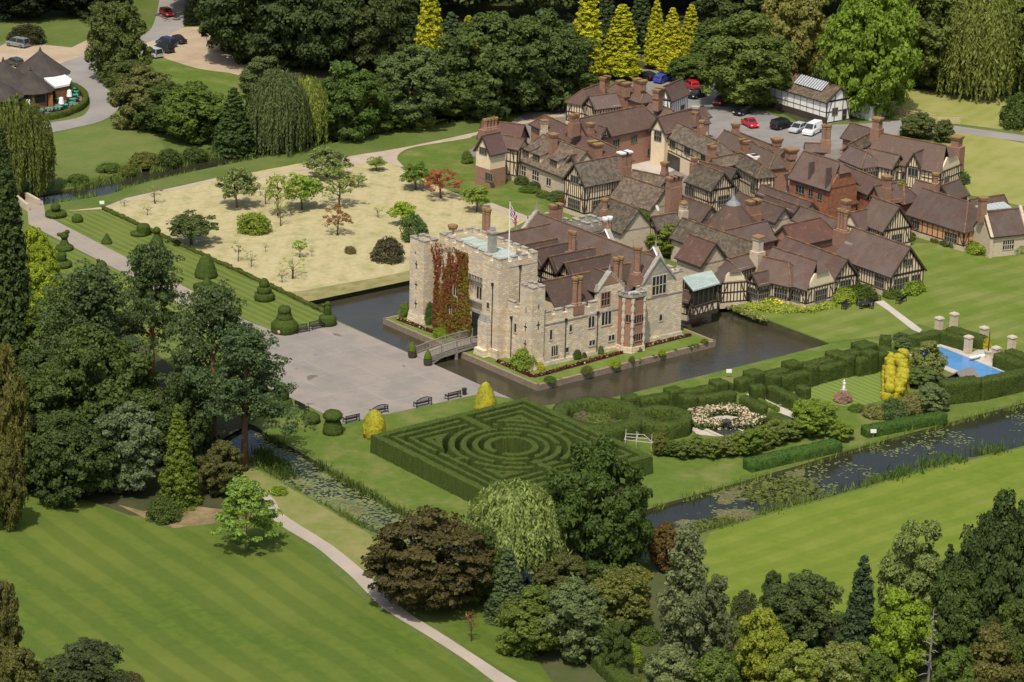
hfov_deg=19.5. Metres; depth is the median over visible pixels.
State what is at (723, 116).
parking lot
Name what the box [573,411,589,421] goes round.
shrub
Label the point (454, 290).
window
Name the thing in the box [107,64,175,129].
tree
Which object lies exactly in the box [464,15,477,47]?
cypress tree
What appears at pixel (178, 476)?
conifer tree
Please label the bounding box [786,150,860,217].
cottage
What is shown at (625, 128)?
cottage
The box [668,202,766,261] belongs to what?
cottage
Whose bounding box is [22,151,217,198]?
river bank
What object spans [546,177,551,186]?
window
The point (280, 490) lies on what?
shrub
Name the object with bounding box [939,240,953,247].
shrub
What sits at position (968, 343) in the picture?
stone pillar
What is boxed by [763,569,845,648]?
tree
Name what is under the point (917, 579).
tree
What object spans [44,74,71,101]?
canopy
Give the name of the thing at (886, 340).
yew hedge
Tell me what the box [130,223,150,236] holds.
topiary
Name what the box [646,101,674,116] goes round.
cottage
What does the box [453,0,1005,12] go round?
wood
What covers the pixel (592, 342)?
window
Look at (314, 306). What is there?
hedge
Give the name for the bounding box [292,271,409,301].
moat verge
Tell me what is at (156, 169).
reeds
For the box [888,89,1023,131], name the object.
field
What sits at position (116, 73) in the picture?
tree
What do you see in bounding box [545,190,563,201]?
shrub
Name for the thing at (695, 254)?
cottage
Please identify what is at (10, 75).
pavilion
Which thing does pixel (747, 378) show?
yew hedge
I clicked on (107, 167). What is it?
shrub
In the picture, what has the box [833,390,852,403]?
shrub
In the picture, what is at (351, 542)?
towpath grass
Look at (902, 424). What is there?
laurel hedge
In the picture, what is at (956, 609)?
tree
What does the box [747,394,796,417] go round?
herb path
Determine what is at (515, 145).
cottage
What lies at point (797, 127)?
parked car
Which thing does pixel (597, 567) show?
tree
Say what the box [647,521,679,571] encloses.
tree
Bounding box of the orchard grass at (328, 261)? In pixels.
[108,159,524,301]
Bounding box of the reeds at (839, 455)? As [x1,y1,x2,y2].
[653,399,1023,511]
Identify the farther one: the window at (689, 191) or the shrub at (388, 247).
the window at (689, 191)
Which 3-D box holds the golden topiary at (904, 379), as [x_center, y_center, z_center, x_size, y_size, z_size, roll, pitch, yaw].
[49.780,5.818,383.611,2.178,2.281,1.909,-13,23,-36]
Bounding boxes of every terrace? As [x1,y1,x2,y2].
[20,90,81,114]
[972,348,990,360]
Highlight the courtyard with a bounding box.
[632,161,673,173]
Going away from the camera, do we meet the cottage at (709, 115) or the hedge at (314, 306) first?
the hedge at (314, 306)
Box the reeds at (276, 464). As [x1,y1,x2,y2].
[250,441,304,480]
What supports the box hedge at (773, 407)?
on the garden lawn at (356, 459)
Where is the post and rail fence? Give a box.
[893,107,935,118]
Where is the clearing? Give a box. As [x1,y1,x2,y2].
[150,58,251,105]
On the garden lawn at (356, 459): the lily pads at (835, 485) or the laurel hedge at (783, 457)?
the laurel hedge at (783, 457)
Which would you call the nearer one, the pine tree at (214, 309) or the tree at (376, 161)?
the pine tree at (214, 309)
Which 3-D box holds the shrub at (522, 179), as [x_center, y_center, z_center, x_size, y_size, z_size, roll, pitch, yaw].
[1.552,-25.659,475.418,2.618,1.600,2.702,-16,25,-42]
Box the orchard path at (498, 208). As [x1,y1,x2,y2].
[482,203,526,220]
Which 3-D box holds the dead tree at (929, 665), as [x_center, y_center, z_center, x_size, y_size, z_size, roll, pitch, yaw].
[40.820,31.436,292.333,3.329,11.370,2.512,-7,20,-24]
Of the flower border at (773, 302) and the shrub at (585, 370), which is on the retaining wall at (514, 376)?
the shrub at (585, 370)
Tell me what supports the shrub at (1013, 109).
on the field
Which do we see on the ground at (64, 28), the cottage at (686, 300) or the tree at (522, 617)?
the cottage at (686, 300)
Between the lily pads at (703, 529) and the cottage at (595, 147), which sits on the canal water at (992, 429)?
the lily pads at (703, 529)
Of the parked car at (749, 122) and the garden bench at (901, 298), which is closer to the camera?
the garden bench at (901, 298)
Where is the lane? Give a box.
[867,120,1023,141]
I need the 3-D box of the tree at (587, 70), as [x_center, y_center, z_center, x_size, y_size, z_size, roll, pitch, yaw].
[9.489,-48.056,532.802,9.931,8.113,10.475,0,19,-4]
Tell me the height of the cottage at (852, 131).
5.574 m
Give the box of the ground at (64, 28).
[0,0,1023,681]
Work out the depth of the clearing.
539.16 m
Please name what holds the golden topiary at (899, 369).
on the garden lawn at (356, 459)
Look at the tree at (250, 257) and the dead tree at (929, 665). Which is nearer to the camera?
the dead tree at (929, 665)
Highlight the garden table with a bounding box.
[860,301,869,307]
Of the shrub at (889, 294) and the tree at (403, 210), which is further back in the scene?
the tree at (403, 210)
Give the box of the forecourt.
[243,320,508,423]
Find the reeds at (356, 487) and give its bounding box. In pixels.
[263,430,411,517]
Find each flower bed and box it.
[396,317,432,332]
[495,351,623,377]
[645,333,691,346]
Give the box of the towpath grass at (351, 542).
[221,450,378,578]
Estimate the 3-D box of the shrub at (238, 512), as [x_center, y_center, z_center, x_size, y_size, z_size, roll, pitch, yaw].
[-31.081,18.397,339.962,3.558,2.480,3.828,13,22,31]
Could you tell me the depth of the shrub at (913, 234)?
450.17 m
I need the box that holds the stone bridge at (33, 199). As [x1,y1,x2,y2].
[14,192,40,210]
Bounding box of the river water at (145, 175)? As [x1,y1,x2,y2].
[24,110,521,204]
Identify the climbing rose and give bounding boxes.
[651,435,668,454]
[664,440,679,456]
[674,438,695,459]
[687,434,705,455]
[701,438,724,458]
[716,435,738,456]
[731,431,750,454]
[741,428,763,454]
[754,424,775,448]
[765,418,787,444]
[780,419,803,439]
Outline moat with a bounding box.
[315,284,819,404]
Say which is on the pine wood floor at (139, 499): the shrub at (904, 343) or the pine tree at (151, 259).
the pine tree at (151, 259)
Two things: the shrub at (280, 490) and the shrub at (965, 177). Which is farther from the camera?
the shrub at (965, 177)
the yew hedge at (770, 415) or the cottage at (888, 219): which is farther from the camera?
the cottage at (888, 219)
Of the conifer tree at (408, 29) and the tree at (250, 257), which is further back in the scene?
the conifer tree at (408, 29)
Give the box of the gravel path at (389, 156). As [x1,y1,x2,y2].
[70,114,564,210]
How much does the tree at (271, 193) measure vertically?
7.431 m
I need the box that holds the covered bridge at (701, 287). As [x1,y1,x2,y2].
[683,270,719,318]
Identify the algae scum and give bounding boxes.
[248,451,412,542]
[675,469,804,534]
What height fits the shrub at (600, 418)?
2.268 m
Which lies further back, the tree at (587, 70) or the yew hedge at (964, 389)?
the tree at (587, 70)
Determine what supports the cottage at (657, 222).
on the ground at (64, 28)
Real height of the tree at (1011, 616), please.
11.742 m
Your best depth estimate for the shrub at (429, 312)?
405.74 m
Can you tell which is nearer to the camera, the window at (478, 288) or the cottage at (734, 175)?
the window at (478, 288)
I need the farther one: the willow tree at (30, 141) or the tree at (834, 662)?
the willow tree at (30, 141)
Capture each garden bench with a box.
[295,400,308,411]
[296,323,309,333]
[309,319,324,329]
[343,413,359,421]
[369,404,387,411]
[413,396,431,407]
[445,390,460,398]
[841,299,851,309]
[868,293,880,301]
[896,294,906,302]
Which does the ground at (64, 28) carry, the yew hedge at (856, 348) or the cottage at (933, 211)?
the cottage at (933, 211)
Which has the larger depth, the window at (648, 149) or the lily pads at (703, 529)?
the window at (648, 149)
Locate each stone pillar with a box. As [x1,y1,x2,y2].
[934,316,944,330]
[949,311,959,326]
[963,334,973,353]
[979,325,989,335]
[991,345,1001,362]
[1007,335,1017,348]
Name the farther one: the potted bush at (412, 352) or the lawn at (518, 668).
the potted bush at (412, 352)
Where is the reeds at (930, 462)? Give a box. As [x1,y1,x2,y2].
[858,438,1011,482]
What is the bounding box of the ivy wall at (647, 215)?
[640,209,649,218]
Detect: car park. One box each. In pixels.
[146,27,248,74]
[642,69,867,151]
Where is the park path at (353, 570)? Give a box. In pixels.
[257,487,516,681]
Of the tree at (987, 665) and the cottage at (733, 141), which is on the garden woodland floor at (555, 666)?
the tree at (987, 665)
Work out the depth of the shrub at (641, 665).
300.14 m
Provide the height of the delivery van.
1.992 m
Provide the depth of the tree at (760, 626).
295.22 m
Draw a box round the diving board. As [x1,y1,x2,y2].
[969,354,984,358]
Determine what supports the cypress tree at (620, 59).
on the ground at (64, 28)
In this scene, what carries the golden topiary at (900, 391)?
on the garden lawn at (356, 459)
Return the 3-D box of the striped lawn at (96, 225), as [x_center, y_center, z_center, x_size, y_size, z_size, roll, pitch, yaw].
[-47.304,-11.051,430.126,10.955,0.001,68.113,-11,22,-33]
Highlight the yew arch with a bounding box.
[795,383,810,399]
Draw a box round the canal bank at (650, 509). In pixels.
[248,403,1023,541]
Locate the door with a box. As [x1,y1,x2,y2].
[48,95,52,106]
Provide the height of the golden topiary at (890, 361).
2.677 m
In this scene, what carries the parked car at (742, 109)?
on the parking lot at (723, 116)
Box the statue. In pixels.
[840,380,846,392]
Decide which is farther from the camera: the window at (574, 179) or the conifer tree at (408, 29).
the conifer tree at (408, 29)
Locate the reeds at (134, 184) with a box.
[53,108,537,202]
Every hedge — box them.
[38,83,88,121]
[101,206,323,312]
[552,396,644,441]
[588,649,637,681]
[620,377,733,406]
[634,404,692,439]
[677,389,737,409]
[733,349,845,392]
[738,395,767,415]
[742,437,842,472]
[748,383,765,399]
[758,398,779,411]
[764,353,855,394]
[765,411,795,423]
[766,384,802,411]
[843,339,876,356]
[855,348,888,376]
[861,410,947,437]
[877,344,905,355]
[879,334,891,347]
[906,329,940,348]
[938,375,981,404]
[940,330,963,350]
[946,326,987,349]
[979,367,1023,400]
[992,351,1023,370]
[1004,348,1023,359]
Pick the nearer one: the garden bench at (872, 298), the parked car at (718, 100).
the garden bench at (872, 298)
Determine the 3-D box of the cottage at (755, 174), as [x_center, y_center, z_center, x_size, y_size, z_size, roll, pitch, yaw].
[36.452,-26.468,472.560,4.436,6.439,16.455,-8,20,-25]
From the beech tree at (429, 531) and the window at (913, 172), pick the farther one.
the window at (913, 172)
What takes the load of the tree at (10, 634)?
on the park lawn at (198, 603)
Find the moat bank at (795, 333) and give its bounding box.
[309,280,828,345]
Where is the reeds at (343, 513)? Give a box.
[248,454,375,533]
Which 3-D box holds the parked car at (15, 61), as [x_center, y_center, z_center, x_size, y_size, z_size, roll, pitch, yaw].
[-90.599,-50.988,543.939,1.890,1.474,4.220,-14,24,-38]
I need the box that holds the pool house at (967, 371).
[945,367,980,377]
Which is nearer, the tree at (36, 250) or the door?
the tree at (36, 250)
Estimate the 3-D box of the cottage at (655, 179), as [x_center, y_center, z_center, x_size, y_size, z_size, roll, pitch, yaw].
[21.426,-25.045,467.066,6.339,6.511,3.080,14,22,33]
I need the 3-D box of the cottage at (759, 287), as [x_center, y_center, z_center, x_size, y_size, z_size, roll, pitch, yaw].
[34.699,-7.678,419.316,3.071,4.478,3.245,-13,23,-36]
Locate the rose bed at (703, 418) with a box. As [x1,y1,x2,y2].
[687,402,767,430]
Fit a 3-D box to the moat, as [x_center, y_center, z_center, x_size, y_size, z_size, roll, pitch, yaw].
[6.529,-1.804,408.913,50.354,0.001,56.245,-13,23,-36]
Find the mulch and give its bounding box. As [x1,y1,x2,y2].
[120,505,253,527]
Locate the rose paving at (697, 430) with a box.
[692,414,754,435]
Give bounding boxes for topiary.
[45,203,66,218]
[55,229,73,251]
[55,251,72,268]
[72,213,83,222]
[96,258,107,272]
[101,233,111,244]
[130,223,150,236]
[151,226,163,245]
[193,277,218,294]
[194,254,216,279]
[254,278,275,302]
[270,382,292,410]
[271,305,298,335]
[303,411,319,424]
[318,301,336,326]
[322,409,342,435]
[362,409,386,439]
[474,382,496,409]
[880,382,894,400]
[881,356,896,372]
[881,358,895,376]
[881,364,895,381]
[881,368,895,382]
[881,374,895,390]
[881,376,894,391]
[893,352,905,356]
[894,377,907,393]
[894,379,906,399]
[895,357,908,367]
[895,371,909,388]
[896,361,908,368]
[896,367,909,373]
[898,348,909,365]
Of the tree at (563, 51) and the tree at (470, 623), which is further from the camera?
the tree at (563, 51)
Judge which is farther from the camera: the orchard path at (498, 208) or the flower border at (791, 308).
the orchard path at (498, 208)
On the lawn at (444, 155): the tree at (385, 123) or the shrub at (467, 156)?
the shrub at (467, 156)
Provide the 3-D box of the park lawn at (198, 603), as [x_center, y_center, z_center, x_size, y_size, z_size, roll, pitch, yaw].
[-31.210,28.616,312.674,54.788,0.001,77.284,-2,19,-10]
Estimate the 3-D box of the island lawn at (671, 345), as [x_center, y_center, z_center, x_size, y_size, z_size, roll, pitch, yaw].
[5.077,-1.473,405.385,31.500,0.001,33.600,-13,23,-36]
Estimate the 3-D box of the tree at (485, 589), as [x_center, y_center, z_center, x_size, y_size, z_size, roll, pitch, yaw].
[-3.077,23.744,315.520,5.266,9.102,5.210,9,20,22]
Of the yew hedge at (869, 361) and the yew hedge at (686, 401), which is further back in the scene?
the yew hedge at (869, 361)
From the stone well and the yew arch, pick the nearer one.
the yew arch
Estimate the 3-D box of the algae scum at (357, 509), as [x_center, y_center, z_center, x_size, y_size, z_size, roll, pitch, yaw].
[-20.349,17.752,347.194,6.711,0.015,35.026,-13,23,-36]
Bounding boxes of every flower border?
[726,303,768,321]
[739,300,839,314]
[755,298,795,306]
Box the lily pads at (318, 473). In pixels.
[248,433,440,552]
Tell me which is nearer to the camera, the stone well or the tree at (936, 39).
the stone well
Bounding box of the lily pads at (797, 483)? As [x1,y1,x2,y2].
[732,472,824,504]
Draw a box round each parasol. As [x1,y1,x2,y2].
[58,97,63,105]
[67,89,71,100]
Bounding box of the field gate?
[936,116,960,123]
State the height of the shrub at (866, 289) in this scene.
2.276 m
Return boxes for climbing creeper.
[430,241,471,338]
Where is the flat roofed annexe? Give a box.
[975,202,1011,209]
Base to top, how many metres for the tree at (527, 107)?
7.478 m
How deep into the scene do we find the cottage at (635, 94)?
508.93 m
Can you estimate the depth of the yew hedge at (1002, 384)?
383.61 m
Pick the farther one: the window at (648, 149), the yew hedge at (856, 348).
the window at (648, 149)
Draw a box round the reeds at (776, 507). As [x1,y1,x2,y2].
[701,439,1023,528]
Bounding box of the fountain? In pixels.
[704,418,743,436]
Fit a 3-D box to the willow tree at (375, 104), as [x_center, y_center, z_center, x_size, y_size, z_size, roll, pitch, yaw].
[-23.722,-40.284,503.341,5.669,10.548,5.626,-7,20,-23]
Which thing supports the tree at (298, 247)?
on the orchard grass at (328, 261)
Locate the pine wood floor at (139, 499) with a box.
[2,273,264,514]
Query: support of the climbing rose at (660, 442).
on the garden lawn at (356, 459)
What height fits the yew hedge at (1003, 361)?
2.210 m
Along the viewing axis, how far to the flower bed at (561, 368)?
390.86 m
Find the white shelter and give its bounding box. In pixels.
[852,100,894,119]
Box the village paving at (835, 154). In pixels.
[468,82,968,257]
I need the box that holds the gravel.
[0,38,96,67]
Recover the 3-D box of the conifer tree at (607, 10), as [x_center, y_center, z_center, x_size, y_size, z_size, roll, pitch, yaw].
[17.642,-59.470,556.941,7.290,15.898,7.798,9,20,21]
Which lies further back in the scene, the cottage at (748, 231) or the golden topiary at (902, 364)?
the cottage at (748, 231)
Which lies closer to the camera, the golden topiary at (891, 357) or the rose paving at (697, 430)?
the rose paving at (697, 430)
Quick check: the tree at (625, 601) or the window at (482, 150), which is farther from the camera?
the window at (482, 150)
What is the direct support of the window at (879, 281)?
in the cottage at (880, 263)
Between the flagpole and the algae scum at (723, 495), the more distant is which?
the flagpole
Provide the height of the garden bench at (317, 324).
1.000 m
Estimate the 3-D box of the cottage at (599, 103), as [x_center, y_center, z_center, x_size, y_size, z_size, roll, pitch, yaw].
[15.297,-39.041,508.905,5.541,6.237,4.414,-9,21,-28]
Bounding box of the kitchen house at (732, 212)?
[704,188,762,230]
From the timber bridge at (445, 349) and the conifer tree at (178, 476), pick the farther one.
the timber bridge at (445, 349)
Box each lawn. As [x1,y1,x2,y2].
[0,497,478,681]
[29,227,257,415]
[53,110,164,169]
[54,209,323,329]
[258,335,1023,536]
[388,314,710,383]
[401,139,572,219]
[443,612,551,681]
[700,448,1023,618]
[742,243,1023,351]
[811,372,880,405]
[942,133,1023,205]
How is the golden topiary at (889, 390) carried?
on the garden lawn at (356, 459)
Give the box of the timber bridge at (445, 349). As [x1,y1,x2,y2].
[415,328,476,363]
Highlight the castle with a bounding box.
[407,201,683,370]
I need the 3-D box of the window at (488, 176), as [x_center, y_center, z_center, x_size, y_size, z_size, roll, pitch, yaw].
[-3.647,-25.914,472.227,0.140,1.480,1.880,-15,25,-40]
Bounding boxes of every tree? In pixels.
[0,0,62,19]
[0,93,57,197]
[0,127,20,246]
[0,161,34,369]
[0,342,33,482]
[0,433,28,531]
[0,579,24,663]
[0,644,45,681]
[12,368,75,473]
[14,337,82,404]
[19,287,80,363]
[21,410,120,508]
[23,226,58,273]
[24,258,152,367]
[25,323,158,440]
[28,256,64,318]
[40,636,130,681]
[42,0,88,14]
[73,0,133,20]
[84,0,152,79]
[94,401,162,493]
[101,59,155,95]
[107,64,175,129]
[107,381,170,463]
[113,239,198,377]
[133,80,182,133]
[143,186,162,202]
[148,279,259,436]
[155,80,226,145]
[156,404,203,513]
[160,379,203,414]
[161,372,220,465]
[166,209,218,244]
[180,321,316,471]
[182,0,200,25]
[193,0,309,64]
[194,439,247,494]
[206,0,257,51]
[206,87,266,158]
[210,474,282,549]
[215,167,262,207]
[232,240,246,261]
[238,55,284,95]
[245,64,312,154]
[245,251,256,266]
[252,0,364,70]
[257,184,269,203]
[264,173,300,215]
[270,194,288,225]
[276,252,304,278]
[282,172,323,209]
[291,238,307,256]
[294,75,329,143]
[300,146,353,176]
[313,0,395,70]
[314,162,364,206]
[316,59,390,140]
[322,203,353,234]
[323,104,360,135]
[348,0,419,69]
[350,173,366,186]
[360,505,498,610]
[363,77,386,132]
[366,156,387,170]
[369,99,406,132]
[375,44,452,128]
[386,201,417,223]
[390,7,418,73]
[399,161,431,189]
[414,0,443,63]
[424,168,464,198]
[432,11,557,120]
[432,64,480,117]
[441,12,474,69]
[458,526,503,605]
[461,185,489,211]
[461,477,568,583]
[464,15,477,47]
[465,609,478,640]
[481,547,523,626]
[483,69,550,112]
[493,582,573,658]
[494,7,599,111]
[530,552,590,598]
[541,575,607,663]
[544,434,655,573]
[556,61,592,92]
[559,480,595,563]
[571,0,604,75]
[582,560,614,600]
[589,563,653,634]
[597,0,615,63]
[600,4,642,78]
[600,621,633,669]
[631,0,650,55]
[642,0,663,68]
[642,644,694,681]
[644,223,674,254]
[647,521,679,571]
[653,522,719,660]
[654,7,684,75]
[666,52,711,82]
[681,4,698,63]
[689,22,710,83]
[689,646,739,681]
[690,0,780,45]
[691,574,739,653]
[696,10,799,106]
[711,20,727,64]
[734,606,788,681]
[758,569,781,607]
[760,0,828,76]
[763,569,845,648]
[765,639,823,681]
[807,640,871,681]
[814,0,923,118]
[834,554,881,675]
[853,650,897,681]
[868,586,938,681]
[876,519,946,627]
[891,0,931,86]
[899,112,936,137]
[907,0,978,89]
[918,610,942,681]
[924,564,992,669]
[930,644,980,681]
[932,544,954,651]
[933,0,1023,102]
[933,119,955,141]
[953,487,1023,645]
[955,621,1023,681]
[994,597,1023,681]
[995,0,1023,93]
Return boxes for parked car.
[5,36,29,47]
[5,56,23,66]
[141,46,162,57]
[154,41,174,52]
[155,35,176,45]
[159,6,173,16]
[171,34,186,43]
[636,70,655,79]
[653,73,671,83]
[684,79,698,89]
[688,87,706,98]
[712,94,728,105]
[732,104,752,115]
[741,117,758,127]
[770,117,792,129]
[788,121,806,133]
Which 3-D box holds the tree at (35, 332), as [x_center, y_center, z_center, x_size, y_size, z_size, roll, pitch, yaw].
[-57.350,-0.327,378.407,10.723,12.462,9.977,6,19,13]
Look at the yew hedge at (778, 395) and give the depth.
378.25 m
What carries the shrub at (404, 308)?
on the island lawn at (671, 345)
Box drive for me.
[26,200,243,325]
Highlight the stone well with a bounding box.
[984,333,991,358]
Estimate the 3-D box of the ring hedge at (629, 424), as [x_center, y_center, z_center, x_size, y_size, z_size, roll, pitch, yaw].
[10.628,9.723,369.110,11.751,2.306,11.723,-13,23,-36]
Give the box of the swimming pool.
[909,344,1004,376]
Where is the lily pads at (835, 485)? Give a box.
[673,409,1023,530]
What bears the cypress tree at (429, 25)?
on the woodland floor at (462, 11)
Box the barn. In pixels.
[767,71,851,123]
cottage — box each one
[473,131,508,187]
[476,117,529,140]
[501,133,528,180]
[520,132,593,191]
[528,114,634,165]
[561,150,632,218]
[564,75,610,123]
[565,105,656,163]
[566,150,588,162]
[581,92,622,116]
[591,195,651,250]
[606,77,652,108]
[609,175,664,216]
[631,161,669,187]
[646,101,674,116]
[648,105,711,165]
[648,211,679,256]
[651,78,690,111]
[664,174,716,223]
[667,120,732,175]
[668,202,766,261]
[673,233,727,281]
[681,289,690,320]
[683,156,736,210]
[699,160,742,195]
[704,106,712,135]
[709,152,739,167]
[714,258,750,308]
[717,122,772,153]
[718,234,765,277]
[725,220,777,255]
[733,152,777,196]
[735,192,792,231]
[740,132,785,160]
[746,143,799,190]
[747,269,772,303]
[754,183,819,210]
[757,255,793,303]
[763,194,799,222]
[768,246,838,306]
[774,217,837,253]
[778,235,859,298]
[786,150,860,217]
[790,205,848,248]
[803,124,831,155]
[832,208,926,296]
[837,145,879,176]
[840,122,870,153]
[840,133,871,152]
[840,198,869,231]
[845,164,902,209]
[866,196,914,245]
[867,147,902,182]
[870,116,964,187]
[891,181,917,212]
[905,172,976,250]
[910,179,941,194]
[940,178,970,199]
[968,194,1008,205]
[973,195,1023,257]
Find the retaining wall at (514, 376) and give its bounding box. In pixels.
[383,314,715,390]
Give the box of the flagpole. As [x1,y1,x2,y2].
[508,200,516,260]
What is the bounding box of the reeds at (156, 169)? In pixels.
[59,149,257,192]
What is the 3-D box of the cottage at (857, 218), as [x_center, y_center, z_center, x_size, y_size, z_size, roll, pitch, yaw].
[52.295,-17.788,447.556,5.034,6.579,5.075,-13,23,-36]
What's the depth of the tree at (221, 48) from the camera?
556.56 m
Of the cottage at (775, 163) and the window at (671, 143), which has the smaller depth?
the cottage at (775, 163)
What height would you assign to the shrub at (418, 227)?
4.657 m
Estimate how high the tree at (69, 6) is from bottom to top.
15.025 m
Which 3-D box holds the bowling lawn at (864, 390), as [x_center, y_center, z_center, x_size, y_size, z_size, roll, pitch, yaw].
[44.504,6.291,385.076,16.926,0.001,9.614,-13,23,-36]
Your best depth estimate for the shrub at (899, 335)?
404.44 m
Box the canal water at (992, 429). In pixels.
[222,407,1023,585]
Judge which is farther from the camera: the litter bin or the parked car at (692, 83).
the parked car at (692, 83)
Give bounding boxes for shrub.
[6,24,46,44]
[66,173,88,183]
[95,162,120,173]
[117,165,135,175]
[123,670,143,681]
[127,151,159,169]
[145,497,182,524]
[157,147,182,166]
[182,145,207,159]
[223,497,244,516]
[236,212,271,235]
[269,485,287,495]
[344,246,356,254]
[368,235,404,264]
[398,302,408,317]
[399,213,428,242]
[424,301,434,324]
[432,327,447,337]
[460,150,473,164]
[509,347,537,371]
[513,175,529,185]
[519,185,539,193]
[526,181,540,187]
[535,190,549,198]
[537,361,544,370]
[544,375,556,383]
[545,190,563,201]
[573,349,581,359]
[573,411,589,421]
[580,365,593,374]
[585,412,611,423]
[596,619,613,637]
[597,345,603,354]
[609,359,620,367]
[623,642,644,666]
[626,565,652,581]
[628,356,635,361]
[629,624,659,645]
[632,673,646,681]
[638,653,658,680]
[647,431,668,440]
[658,349,665,355]
[675,659,695,679]
[700,339,708,343]
[727,650,749,679]
[729,589,758,620]
[731,626,747,642]
[790,398,841,437]
[830,420,854,441]
[831,286,859,304]
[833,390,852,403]
[845,283,878,301]
[847,403,865,412]
[861,402,885,419]
[879,397,908,419]
[882,288,901,299]
[892,331,907,340]
[892,337,912,350]
[900,280,921,295]
[901,391,923,414]
[908,340,947,378]
[908,365,942,386]
[911,231,915,240]
[915,382,950,411]
[916,282,926,291]
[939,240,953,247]
[960,171,970,184]
[965,241,986,255]
[982,338,991,348]
[998,91,1023,130]
[1014,245,1023,252]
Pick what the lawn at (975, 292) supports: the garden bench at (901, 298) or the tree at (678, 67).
the garden bench at (901, 298)
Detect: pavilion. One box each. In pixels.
[0,57,23,85]
[0,81,23,111]
[11,66,54,108]
[15,47,70,79]
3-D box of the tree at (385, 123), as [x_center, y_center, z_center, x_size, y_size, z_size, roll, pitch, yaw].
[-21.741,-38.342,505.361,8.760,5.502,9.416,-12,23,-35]
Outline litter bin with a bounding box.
[462,387,466,394]
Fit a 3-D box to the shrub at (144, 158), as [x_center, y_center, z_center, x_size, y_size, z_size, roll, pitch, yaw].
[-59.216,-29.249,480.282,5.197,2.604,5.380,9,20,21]
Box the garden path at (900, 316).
[876,300,921,331]
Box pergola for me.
[624,431,652,449]
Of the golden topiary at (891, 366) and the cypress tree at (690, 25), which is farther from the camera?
the cypress tree at (690, 25)
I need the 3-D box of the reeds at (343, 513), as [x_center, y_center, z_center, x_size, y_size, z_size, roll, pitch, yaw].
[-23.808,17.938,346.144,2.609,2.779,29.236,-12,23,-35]
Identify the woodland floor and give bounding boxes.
[250,0,1023,145]
[508,569,971,681]
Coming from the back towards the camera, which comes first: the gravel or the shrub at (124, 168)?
the gravel
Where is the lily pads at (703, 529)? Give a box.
[690,516,740,533]
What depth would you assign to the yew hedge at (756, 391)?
379.33 m
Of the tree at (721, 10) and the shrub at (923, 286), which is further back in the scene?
the tree at (721, 10)
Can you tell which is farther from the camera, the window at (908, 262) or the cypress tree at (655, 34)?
the cypress tree at (655, 34)
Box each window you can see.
[452,285,458,297]
[476,285,481,300]
[479,146,486,155]
[485,171,492,182]
[486,301,489,309]
[513,322,516,333]
[521,165,525,176]
[523,150,528,157]
[532,169,538,181]
[533,154,539,161]
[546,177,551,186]
[549,329,552,340]
[550,159,556,166]
[550,344,558,357]
[568,197,579,210]
[569,323,572,332]
[570,174,578,184]
[587,314,595,328]
[588,339,595,346]
[592,199,600,210]
[600,291,610,306]
[601,311,611,326]
[608,333,615,341]
[612,139,619,146]
[625,314,630,322]
[630,135,637,143]
[633,332,642,342]
[634,313,643,324]
[647,148,650,155]
[651,273,666,296]
[654,129,661,141]
[658,313,662,321]
[669,140,675,149]
[684,147,689,156]
[685,186,693,197]
[718,194,728,205]
[747,286,757,299]
[750,182,754,191]
[758,288,768,299]
[773,287,787,300]
[791,290,800,302]
[795,184,804,194]
[808,188,813,197]
[814,287,826,302]
[817,191,822,200]
[832,107,837,115]
[840,278,850,287]
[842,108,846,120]
[866,170,877,176]
[874,275,884,289]
[891,233,902,242]
[893,276,908,290]
[901,171,905,179]
[904,258,912,266]
[907,167,918,176]
[909,219,919,229]
[911,273,920,286]
[944,175,949,182]
[944,231,957,243]
[1002,239,1014,250]
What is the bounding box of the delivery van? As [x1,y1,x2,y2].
[802,119,822,135]
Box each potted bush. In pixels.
[408,341,416,358]
[423,349,431,365]
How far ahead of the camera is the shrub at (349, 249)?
436.79 m
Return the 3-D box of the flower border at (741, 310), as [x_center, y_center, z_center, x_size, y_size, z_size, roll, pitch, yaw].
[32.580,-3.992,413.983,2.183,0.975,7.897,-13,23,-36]
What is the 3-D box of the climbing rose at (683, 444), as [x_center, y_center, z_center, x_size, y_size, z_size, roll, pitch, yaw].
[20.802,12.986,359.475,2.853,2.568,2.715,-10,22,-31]
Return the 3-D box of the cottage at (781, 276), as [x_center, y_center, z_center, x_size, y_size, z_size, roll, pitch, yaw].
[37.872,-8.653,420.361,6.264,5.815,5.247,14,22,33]
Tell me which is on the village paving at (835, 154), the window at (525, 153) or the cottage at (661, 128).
the cottage at (661, 128)
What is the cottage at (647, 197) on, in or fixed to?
on the village paving at (835, 154)
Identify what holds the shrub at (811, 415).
on the garden lawn at (356, 459)
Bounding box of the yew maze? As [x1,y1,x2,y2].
[370,397,652,503]

